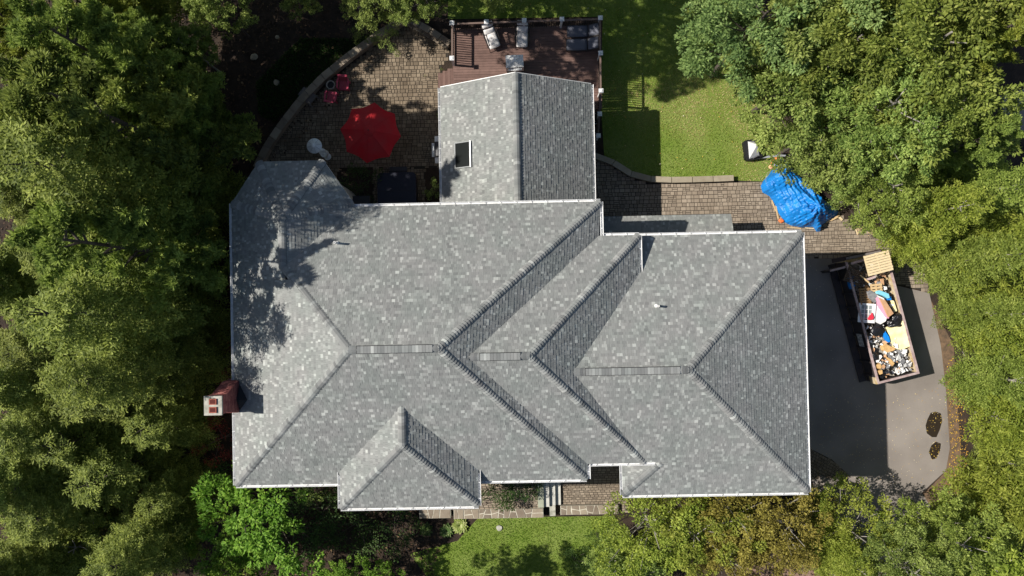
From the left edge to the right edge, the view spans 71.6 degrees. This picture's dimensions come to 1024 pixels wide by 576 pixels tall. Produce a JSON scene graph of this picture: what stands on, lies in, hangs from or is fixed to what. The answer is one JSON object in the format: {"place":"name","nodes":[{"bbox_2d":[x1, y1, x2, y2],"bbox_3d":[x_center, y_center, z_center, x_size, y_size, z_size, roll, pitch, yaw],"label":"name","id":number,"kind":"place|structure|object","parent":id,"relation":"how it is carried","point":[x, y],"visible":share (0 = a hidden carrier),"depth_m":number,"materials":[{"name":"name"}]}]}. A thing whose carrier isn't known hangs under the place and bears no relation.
{"place":"outdoors","nodes":[
{"label":"outdoors","id":0,"kind":"place"},
{"bbox_2d":[257,35,369,120],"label":"garden bed","id":1,"kind":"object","parent":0,"point":[290,71],"depth_m":40.27,"materials":[{"name":"green plant"}]},
{"bbox_2d":[267,25,448,178],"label":"patio","id":2,"kind":"structure","parent":0,"point":[403,87],"depth_m":40.19,"materials":[{"name":"beige brick"}]},
{"bbox_2d":[341,102,400,162],"bbox_3d":[-7.555,-8.300,38.745,3.030,2.880,3.030,-16,89,0],"label":"patio umbrella","id":3,"kind":"object","parent":2,"relation":"on","point":[370,132],"visible":1,"depth_m":37.82,"materials":[{"name":"red fabric"}]},
{"bbox_2d":[354,553,405,575],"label":"shrub","id":4,"kind":"object","parent":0,"point":[383,567],"visible":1,"depth_m":37.64,"materials":[{"name":"green plant"}]},
{"bbox_2d":[372,166,425,203],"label":"path","id":5,"kind":"structure","parent":0,"point":[419,173],"depth_m":40.10,"materials":[{"name":"grey stone"}]},
{"bbox_2d":[377,172,417,203],"bbox_3d":[-6.365,-5.372,39.643,2.180,0.925,2.050,-2,89,0],"label":"hot tub","id":6,"kind":"object","parent":5,"relation":"on","point":[398,187],"visible":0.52,"depth_m":39.19,"materials":[{"name":"grey"}]},
{"bbox_2d":[0,0,1023,575],"bbox_3d":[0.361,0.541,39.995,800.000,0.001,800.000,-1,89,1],"label":"ground","id":7,"kind":"structure","parent":0,"point":[1012,72],"depth_m":40.05,"materials":[{"name":"brown soil"}]},
{"bbox_2d":[0,179,39,229],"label":"hemlock tree","id":8,"kind":"object","parent":7,"relation":"on","point":[9,206],"visible":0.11,"depth_m":32.63,"materials":[{"name":"green plant"}]},
{"bbox_2d":[0,248,41,319],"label":"hemlock tree","id":9,"kind":"object","parent":7,"relation":"on","point":[4,290],"visible":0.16,"depth_m":32.91,"materials":[{"name":"green plant"}]},
{"bbox_2d":[0,234,45,322],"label":"hemlock tree","id":10,"kind":"object","parent":7,"relation":"on","point":[5,248],"visible":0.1,"depth_m":33.25,"materials":[{"name":"green plant"}]},
{"bbox_2d":[0,450,69,523],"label":"hemlock tree","id":11,"kind":"object","parent":7,"relation":"on","point":[5,472],"visible":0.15,"depth_m":32.34,"materials":[{"name":"green plant"}]},
{"bbox_2d":[0,342,76,426],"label":"hemlock tree","id":12,"kind":"object","parent":7,"relation":"on","point":[15,388],"visible":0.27,"depth_m":32.66,"materials":[{"name":"green plant"}]},
{"bbox_2d":[0,0,80,65],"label":"pine tree","id":13,"kind":"object","parent":7,"relation":"on","point":[6,15],"visible":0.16,"depth_m":32.46,"materials":[{"name":"green plant"}]},
{"bbox_2d":[0,316,93,384],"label":"hemlock tree","id":14,"kind":"object","parent":7,"relation":"on","point":[13,344],"visible":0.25,"depth_m":32.24,"materials":[{"name":"green plant"}]},
{"bbox_2d":[0,525,107,575],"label":"hemlock tree","id":15,"kind":"object","parent":7,"relation":"on","point":[5,547],"visible":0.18,"depth_m":33.37,"materials":[{"name":"green plant"}]},
{"bbox_2d":[0,398,119,468],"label":"hemlock tree","id":16,"kind":"object","parent":7,"relation":"on","point":[15,433],"visible":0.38,"depth_m":33.03,"materials":[{"name":"green plant"}]},
{"bbox_2d":[0,505,122,575],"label":"hemlock tree","id":17,"kind":"object","parent":7,"relation":"on","point":[33,568],"visible":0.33,"depth_m":33.51,"materials":[{"name":"green plant"}]},
{"bbox_2d":[0,434,128,510],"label":"hemlock tree","id":18,"kind":"object","parent":7,"relation":"on","point":[42,481],"visible":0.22,"depth_m":33.34,"materials":[{"name":"green plant"}]},
{"bbox_2d":[0,461,154,549],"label":"hemlock tree","id":19,"kind":"object","parent":7,"relation":"on","point":[47,520],"visible":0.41,"depth_m":33.16,"materials":[{"name":"green plant"}]},
{"bbox_2d":[24,406,138,476],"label":"hemlock tree","id":20,"kind":"object","parent":7,"relation":"on","point":[68,452],"visible":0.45,"depth_m":33.87,"materials":[{"name":"green plant"}]},
{"bbox_2d":[44,502,139,575],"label":"broadleaf tree","id":21,"kind":"object","parent":7,"relation":"on","point":[72,561],"visible":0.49,"depth_m":34.41,"materials":[{"name":"green plant"}]},
{"bbox_2d":[74,506,145,575],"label":"broadleaf tree","id":22,"kind":"object","parent":7,"relation":"on","point":[117,519],"visible":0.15,"depth_m":35.10,"materials":[{"name":"green plant"}]},
{"bbox_2d":[1,0,226,140],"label":"pine tree","id":23,"kind":"object","parent":7,"relation":"on","point":[104,41],"visible":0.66,"depth_m":28.70,"materials":[{"name":"green plant"}]},
{"bbox_2d":[4,177,229,336],"bbox_3d":[-16.320,-1.830,32.453,7.271,15.694,7.332,-44,89,0],"label":"pine tree","id":24,"kind":"object","parent":7,"relation":"on","point":[54,237],"visible":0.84,"depth_m":29.34,"materials":[{"name":"green plant"}]},
{"bbox_2d":[4,257,230,369],"bbox_3d":[-17.261,1.181,32.804,6.448,14.900,6.285,-1,89,0],"label":"hemlock tree","id":25,"kind":"object","parent":7,"relation":"on","point":[61,316],"visible":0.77,"depth_m":29.06,"materials":[{"name":"green plant"}]},
{"bbox_2d":[50,369,186,433],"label":"hemlock tree","id":26,"kind":"object","parent":7,"relation":"on","point":[102,413],"visible":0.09,"depth_m":34.17,"materials":[{"name":"green plant"}]},
{"bbox_2d":[71,0,173,28],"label":"pine tree","id":27,"kind":"object","parent":7,"relation":"on","point":[120,7],"visible":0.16,"depth_m":35.11,"materials":[{"name":"green plant"}]},
{"bbox_2d":[0,112,247,248],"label":"hemlock tree","id":28,"kind":"object","parent":7,"relation":"on","point":[21,145],"visible":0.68,"depth_m":27.81,"materials":[{"name":"green plant"}]},
{"bbox_2d":[0,40,262,216],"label":"pine tree","id":29,"kind":"object","parent":7,"relation":"on","point":[74,96],"visible":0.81,"depth_m":29.21,"materials":[{"name":"green plant"}]},
{"bbox_2d":[32,327,231,416],"bbox_3d":[-17.345,3.795,33.651,5.296,13.112,5.162,41,90,1],"label":"hemlock tree","id":30,"kind":"object","parent":7,"relation":"on","point":[107,381],"visible":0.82,"depth_m":30.88,"materials":[{"name":"green plant"}]},
{"bbox_2d":[61,415,208,511],"bbox_3d":[-19.402,9.088,36.164,5.321,7.949,5.571,36,90,1],"label":"hemlock tree","id":31,"kind":"object","parent":7,"relation":"on","point":[105,468],"visible":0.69,"depth_m":34.60,"materials":[{"name":"green plant"}]},
{"bbox_2d":[77,490,225,575],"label":"hemlock tree","id":32,"kind":"object","parent":7,"relation":"on","point":[137,550],"visible":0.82,"depth_m":33.89,"materials":[{"name":"green plant"}]},
{"bbox_2d":[112,5,212,83],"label":"pine tree","id":33,"kind":"object","parent":7,"relation":"on","point":[130,16],"visible":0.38,"depth_m":33.56,"materials":[{"name":"green plant"}]},
{"bbox_2d":[119,379,223,457],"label":"hemlock tree","id":34,"kind":"object","parent":7,"relation":"on","point":[175,427],"visible":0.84,"depth_m":35.74,"materials":[{"name":"green plant"}]},
{"bbox_2d":[127,0,216,25],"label":"hemlock tree","id":35,"kind":"object","parent":7,"relation":"on","point":[173,6],"visible":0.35,"depth_m":37.17,"materials":[{"name":"green plant"}]},
{"bbox_2d":[133,450,231,523],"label":"hemlock tree","id":36,"kind":"object","parent":7,"relation":"on","point":[177,482],"visible":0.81,"depth_m":36.06,"materials":[{"name":"green plant"}]},
{"bbox_2d":[152,21,223,74],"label":"broadleaf tree","id":37,"kind":"object","parent":7,"relation":"on","point":[194,31],"visible":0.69,"depth_m":35.31,"materials":[{"name":"green plant"}]},
{"bbox_2d":[151,311,230,387],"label":"hemlock tree","id":38,"kind":"object","parent":7,"relation":"on","point":[220,333],"visible":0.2,"depth_m":37.19,"materials":[{"name":"green plant"}]},
{"bbox_2d":[147,80,254,170],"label":"pine tree","id":39,"kind":"object","parent":7,"relation":"on","point":[193,126],"visible":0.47,"depth_m":34.33,"materials":[{"name":"green plant"}]},
{"bbox_2d":[0,0,432,575],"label":"leaf litter","id":40,"kind":"object","parent":7,"relation":"on","point":[255,105],"visible":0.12,"depth_m":40.26,"materials":[{"name":"brown plant"}]},
{"bbox_2d":[180,0,259,39],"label":"broadleaf tree","id":41,"kind":"object","parent":7,"relation":"on","point":[205,5],"visible":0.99,"depth_m":35.29,"materials":[{"name":"green plant"}]},
{"bbox_2d":[193,506,274,575],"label":"maple tree","id":42,"kind":"object","parent":7,"relation":"on","point":[218,559],"visible":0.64,"depth_m":34.81,"materials":[{"name":"green plant"}]},
{"bbox_2d":[190,460,325,575],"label":"maple tree","id":43,"kind":"object","parent":7,"relation":"on","point":[262,539],"visible":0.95,"depth_m":34.36,"materials":[{"name":"green plant"}]},
{"bbox_2d":[250,490,327,573],"bbox_3d":[-12.108,13.576,39.172,4.167,1.720,3.808,37,90,1],"label":"shrub","id":44,"kind":"object","parent":7,"relation":"on","point":[311,538],"visible":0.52,"depth_m":39.02,"materials":[{"name":"green plant"}]},
{"bbox_2d":[253,16,404,166],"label":"retaining wall","id":45,"kind":"structure","parent":7,"relation":"on","point":[320,81],"depth_m":39.77,"materials":[{"name":"stone"}]},
{"bbox_2d":[290,486,367,550],"bbox_3d":[-10.225,11.992,39.176,3.554,1.720,3.889,-43,89,0],"label":"shrub","id":46,"kind":"object","parent":7,"relation":"on","point":[304,505],"visible":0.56,"depth_m":38.74,"materials":[{"name":"green plant"}]},
{"bbox_2d":[319,490,387,565],"bbox_3d":[-8.635,13.070,39.147,3.808,1.720,4.167,0,89,1],"label":"shrub","id":47,"kind":"object","parent":7,"relation":"on","point":[359,526],"visible":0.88,"depth_m":38.78,"materials":[{"name":"green plant"}]},
{"bbox_2d":[291,486,441,575],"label":"leaf litter","id":48,"kind":"object","parent":7,"relation":"on","point":[378,553],"visible":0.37,"depth_m":39.85,"materials":[{"name":"plant"}]},
{"bbox_2d":[338,0,413,32],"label":"broadleaf tree","id":49,"kind":"object","parent":7,"relation":"on","point":[384,5],"visible":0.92,"depth_m":37.16,"materials":[{"name":"green plant"}]},
{"bbox_2d":[361,510,425,562],"bbox_3d":[-6.368,13.076,39.174,2.856,1.613,3.125,42,90,1],"label":"shrub","id":50,"kind":"object","parent":7,"relation":"on","point":[402,534],"visible":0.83,"depth_m":38.83,"materials":[{"name":"green plant"}]},
{"bbox_2d":[387,0,447,26],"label":"broadleaf tree","id":51,"kind":"object","parent":7,"relation":"on","point":[425,8],"visible":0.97,"depth_m":37.10,"materials":[{"name":"green plant"}]},
{"bbox_2d":[454,508,542,518],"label":"stone wall","id":52,"kind":"structure","parent":7,"relation":"on","point":[494,513],"depth_m":39.14,"materials":[{"name":"beige stone"}]},
{"bbox_2d":[204,72,810,510],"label":"house","id":53,"kind":"structure","parent":7,"relation":"on","point":[514,304],"depth_m":32.17,"materials":[{"name":"grey"}]},
{"bbox_2d":[438,15,602,152],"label":"deck","id":54,"kind":"structure","parent":7,"relation":"on","point":[544,52],"depth_m":38.67,"materials":[{"name":"reddish brown wood planks"}]},
{"bbox_2d":[538,482,560,507],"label":"front steps","id":55,"kind":"structure","parent":7,"relation":"on","point":[549,493],"depth_m":39.49,"materials":[{"name":"grey stone"}]},
{"bbox_2d":[590,491,717,575],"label":"maple tree","id":56,"kind":"object","parent":7,"relation":"on","point":[639,563],"visible":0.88,"depth_m":35.81,"materials":[{"name":"green plant"}]},
{"bbox_2d":[595,153,733,182],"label":"garden wall","id":57,"kind":"structure","parent":7,"relation":"on","point":[641,176],"depth_m":39.66,"materials":[{"name":"stone"}]},
{"bbox_2d":[632,496,767,575],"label":"maple tree","id":58,"kind":"object","parent":7,"relation":"on","point":[719,526],"visible":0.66,"depth_m":35.57,"materials":[{"name":"green plant"}]},
{"bbox_2d":[690,509,764,575],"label":"ornamental tree","id":59,"kind":"object","parent":7,"relation":"on","point":[737,572],"visible":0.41,"depth_m":36.03,"materials":[{"name":"green plant"}]},
{"bbox_2d":[679,495,811,574],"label":"ornamental tree","id":60,"kind":"object","parent":7,"relation":"on","point":[721,505],"visible":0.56,"depth_m":35.56,"materials":[{"name":"green plant"}]},
{"bbox_2d":[729,485,837,575],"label":"ornamental tree","id":61,"kind":"object","parent":7,"relation":"on","point":[794,555],"visible":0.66,"depth_m":35.60,"materials":[{"name":"green plant"}]},
{"bbox_2d":[793,508,876,575],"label":"cedar tree","id":62,"kind":"object","parent":7,"relation":"on","point":[842,564],"visible":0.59,"depth_m":35.69,"materials":[{"name":"green plant"}]},
{"bbox_2d":[742,0,929,130],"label":"broadleaf tree","id":63,"kind":"object","parent":7,"relation":"on","point":[845,52],"visible":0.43,"depth_m":31.34,"materials":[{"name":"green plant"}]},
{"bbox_2d":[807,471,900,575],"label":"maple tree","id":64,"kind":"object","parent":7,"relation":"on","point":[845,525],"visible":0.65,"depth_m":36.21,"materials":[{"name":"green plant"}]},
{"bbox_2d":[774,0,940,62],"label":"broadleaf tree","id":65,"kind":"object","parent":7,"relation":"on","point":[860,9],"visible":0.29,"depth_m":30.40,"materials":[{"name":"green plant"}]},
{"bbox_2d":[813,120,905,202],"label":"broadleaf tree","id":66,"kind":"object","parent":7,"relation":"on","point":[840,188],"visible":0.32,"depth_m":34.62,"materials":[{"name":"green plant"}]},
{"bbox_2d":[810,35,955,189],"bbox_3d":[17.510,-8.673,35.437,6.910,9.250,7.330,27,90,1],"label":"broadleaf tree","id":67,"kind":"object","parent":7,"relation":"on","point":[875,138],"visible":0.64,"depth_m":32.30,"materials":[{"name":"green plant"}]},
{"bbox_2d":[838,141,942,241],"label":"broadleaf tree","id":68,"kind":"object","parent":7,"relation":"on","point":[914,181],"visible":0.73,"depth_m":34.62,"materials":[{"name":"green plant"}]},
{"bbox_2d":[850,518,967,575],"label":"broadleaf tree","id":69,"kind":"object","parent":7,"relation":"on","point":[916,536],"visible":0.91,"depth_m":33.56,"materials":[{"name":"green plant"}]},
{"bbox_2d":[805,0,1015,172],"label":"broadleaf tree","id":70,"kind":"object","parent":7,"relation":"on","point":[929,43],"visible":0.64,"depth_m":30.30,"materials":[{"name":"green plant"}]},
{"bbox_2d":[881,225,951,271],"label":"cedar tree","id":71,"kind":"object","parent":7,"relation":"on","point":[938,244],"visible":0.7,"depth_m":36.64,"materials":[{"name":"green plant"}]},
{"bbox_2d":[833,0,1022,121],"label":"broadleaf tree","id":72,"kind":"object","parent":7,"relation":"on","point":[982,6],"visible":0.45,"depth_m":30.04,"materials":[{"name":"green plant"}]},
{"bbox_2d":[871,174,997,258],"bbox_3d":[21.440,-3.804,35.724,4.962,8.495,5.053,7,89,1],"label":"cedar tree","id":73,"kind":"object","parent":7,"relation":"on","point":[954,202],"visible":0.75,"depth_m":34.08,"materials":[{"name":"green plant"}]},
{"bbox_2d":[863,55,1023,169],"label":"broadleaf tree","id":74,"kind":"object","parent":7,"relation":"on","point":[962,114],"visible":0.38,"depth_m":31.72,"materials":[{"name":"green plant"}]},
{"bbox_2d":[923,301,963,511],"bbox_3d":[23.993,8.393,39.671,2.361,0.001,15.370,-1,89,1],"label":"mulch bed","id":75,"kind":"object","parent":7,"relation":"on","point":[946,349],"visible":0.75,"depth_m":39.68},
{"bbox_2d":[890,486,1019,575],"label":"broadleaf tree","id":76,"kind":"object","parent":7,"relation":"on","point":[959,534],"visible":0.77,"depth_m":33.90,"materials":[{"name":"green plant"}]},
{"bbox_2d":[899,112,1023,184],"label":"pine tree","id":77,"kind":"object","parent":7,"relation":"on","point":[979,150],"visible":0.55,"depth_m":32.78,"materials":[{"name":"green plant"}]},
{"bbox_2d":[901,192,1023,308],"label":"cedar tree","id":78,"kind":"object","parent":7,"relation":"on","point":[1015,223],"visible":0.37,"depth_m":34.43,"materials":[{"name":"green plant"}]},
{"bbox_2d":[904,493,1023,575],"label":"cedar tree","id":79,"kind":"object","parent":7,"relation":"on","point":[1013,565],"visible":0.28,"depth_m":33.91,"materials":[{"name":"green plant"}]},
{"bbox_2d":[906,0,1023,106],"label":"broadleaf tree","id":80,"kind":"object","parent":7,"relation":"on","point":[1016,31],"visible":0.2,"depth_m":29.79,"materials":[{"name":"green plant"}]},
{"bbox_2d":[909,224,1023,303],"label":"cedar tree","id":81,"kind":"object","parent":7,"relation":"on","point":[940,278],"visible":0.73,"depth_m":34.95,"materials":[{"name":"green plant"}]},
{"bbox_2d":[928,155,1023,230],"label":"cedar tree","id":82,"kind":"object","parent":7,"relation":"on","point":[991,178],"visible":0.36,"depth_m":33.92,"materials":[{"name":"green plant"}]},
{"bbox_2d":[930,283,1023,346],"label":"cedar tree","id":83,"kind":"object","parent":7,"relation":"on","point":[948,311],"visible":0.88,"depth_m":36.13,"materials":[{"name":"green plant"}]},
{"bbox_2d":[931,452,1023,552],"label":"cedar tree","id":84,"kind":"object","parent":7,"relation":"on","point":[1011,505],"visible":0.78,"depth_m":35.78,"materials":[{"name":"green plant"}]},
{"bbox_2d":[938,340,1023,417],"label":"cedar tree","id":85,"kind":"object","parent":7,"relation":"on","point":[966,377],"visible":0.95,"depth_m":36.38,"materials":[{"name":"green plant"}]},
{"bbox_2d":[947,277,1023,363],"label":"cedar tree","id":86,"kind":"object","parent":7,"relation":"on","point":[1008,337],"visible":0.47,"depth_m":36.03,"materials":[{"name":"green plant"}]},
{"bbox_2d":[960,430,1023,494],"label":"cedar tree","id":87,"kind":"object","parent":7,"relation":"on","point":[1018,462],"visible":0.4,"depth_m":36.89,"materials":[{"name":"green plant"}]},
{"bbox_2d":[961,370,1023,468],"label":"cedar tree","id":88,"kind":"object","parent":7,"relation":"on","point":[1007,437],"visible":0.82,"depth_m":36.09,"materials":[{"name":"green plant"}]},
{"bbox_2d":[410,516,621,575],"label":"lawn","id":89,"kind":"structure","parent":0,"point":[536,532],"depth_m":39.79,"materials":[{"name":"plant"}]},
{"bbox_2d":[581,524,640,575],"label":"young tree","id":90,"kind":"object","parent":89,"relation":"on","point":[617,556],"visible":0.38,"depth_m":37.37,"materials":[{"name":"green plant"}]},
{"bbox_2d":[559,466,627,513],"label":"path","id":91,"kind":"structure","parent":0,"point":[601,485],"depth_m":39.78,"materials":[{"name":"brown"}]},
{"bbox_2d":[560,504,617,514],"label":"stone wall","id":92,"kind":"structure","parent":91,"relation":"on","point":[574,509],"depth_m":39.52,"materials":[{"name":"beige stone"}]},
{"bbox_2d":[448,0,789,181],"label":"lawn","id":93,"kind":"structure","parent":0,"point":[630,130],"depth_m":40.06,"materials":[{"name":"plant"}]},
{"bbox_2d":[674,0,831,104],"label":"broadleaf tree","id":94,"kind":"object","parent":93,"relation":"on","point":[703,29],"visible":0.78,"depth_m":32.32,"materials":[{"name":"green plant"}]},
{"bbox_2d":[720,0,867,106],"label":"broadleaf tree","id":95,"kind":"object","parent":93,"relation":"on","point":[793,48],"visible":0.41,"depth_m":31.39,"materials":[{"name":"green plant"}]},
{"bbox_2d":[729,30,860,156],"bbox_3d":[13.516,-9.981,35.982,5.850,8.266,6.938,36,90,1],"label":"broadleaf tree","id":96,"kind":"object","parent":93,"relation":"on","point":[766,134],"visible":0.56,"depth_m":33.01,"materials":[{"name":"green plant"}]},
{"bbox_2d":[759,85,875,192],"bbox_3d":[14.965,-7.529,36.648,5.214,6.807,6.184,-16,89,0],"label":"broadleaf tree","id":97,"kind":"object","parent":93,"relation":"on","point":[819,156],"visible":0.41,"depth_m":34.20,"materials":[{"name":"green plant"}]},
{"bbox_2d":[595,159,928,291],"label":"path","id":98,"kind":"structure","parent":0,"point":[747,205],"depth_m":39.93,"materials":[{"name":"beige brick"}]},
{"bbox_2d":[761,160,837,231],"bbox_3d":[15.866,-4.943,39.128,4.591,1.558,2.535,45,90,1],"label":"tarp","id":99,"kind":"object","parent":98,"relation":"on","point":[797,204],"visible":0.78,"depth_m":39.19,"materials":[{"name":"blue plastic"}]},
{"bbox_2d":[810,449,850,479],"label":"path","id":100,"kind":"structure","parent":0,"point":[825,466],"depth_m":39.68,"materials":[{"name":"grey"}]},
{"bbox_2d":[805,259,949,575],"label":"driveway","id":101,"kind":"structure","parent":0,"point":[828,347],"depth_m":39.72,"materials":[{"name":"concrete"}]},
{"bbox_2d":[820,253,919,383],"bbox_3d":[19.577,1.721,39.030,3.262,1.550,6.789,-15,89,0],"label":"dumpster","id":102,"kind":"object","parent":101,"relation":"on","point":[855,330],"visible":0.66,"depth_m":38.87,"materials":[{"name":"metal"}]},
{"bbox_2d":[863,250,892,275],"bbox_3d":[19.546,-1.332,37.885,1.348,0.118,1.120,-15,92,3],"label":"pallet","id":103,"kind":"object","parent":102,"relation":"on","point":[879,268],"visible":1,"depth_m":37.83,"materials":[{"name":"brown wood"}]},
{"bbox_2d":[848,254,911,377],"bbox_3d":[19.974,1.600,38.855,2.112,0.613,6.559,-15,89,0],"label":"junk pile","id":104,"kind":"object","parent":102,"relation":"in","point":[878,350],"visible":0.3,"depth_m":38.84,"materials":[{"name":"multicoloured"}]},
{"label":"raised walkway","id":105,"kind":"structure","parent":0,"visible":0},
{"bbox_2d":[451,483,537,509],"bbox_3d":[-3.460,10.550,39.325,10.071,0.025,3.535,-1,89,1],"label":"garden bed","id":106,"kind":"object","parent":105,"relation":"on","point":[488,503],"depth_m":39.28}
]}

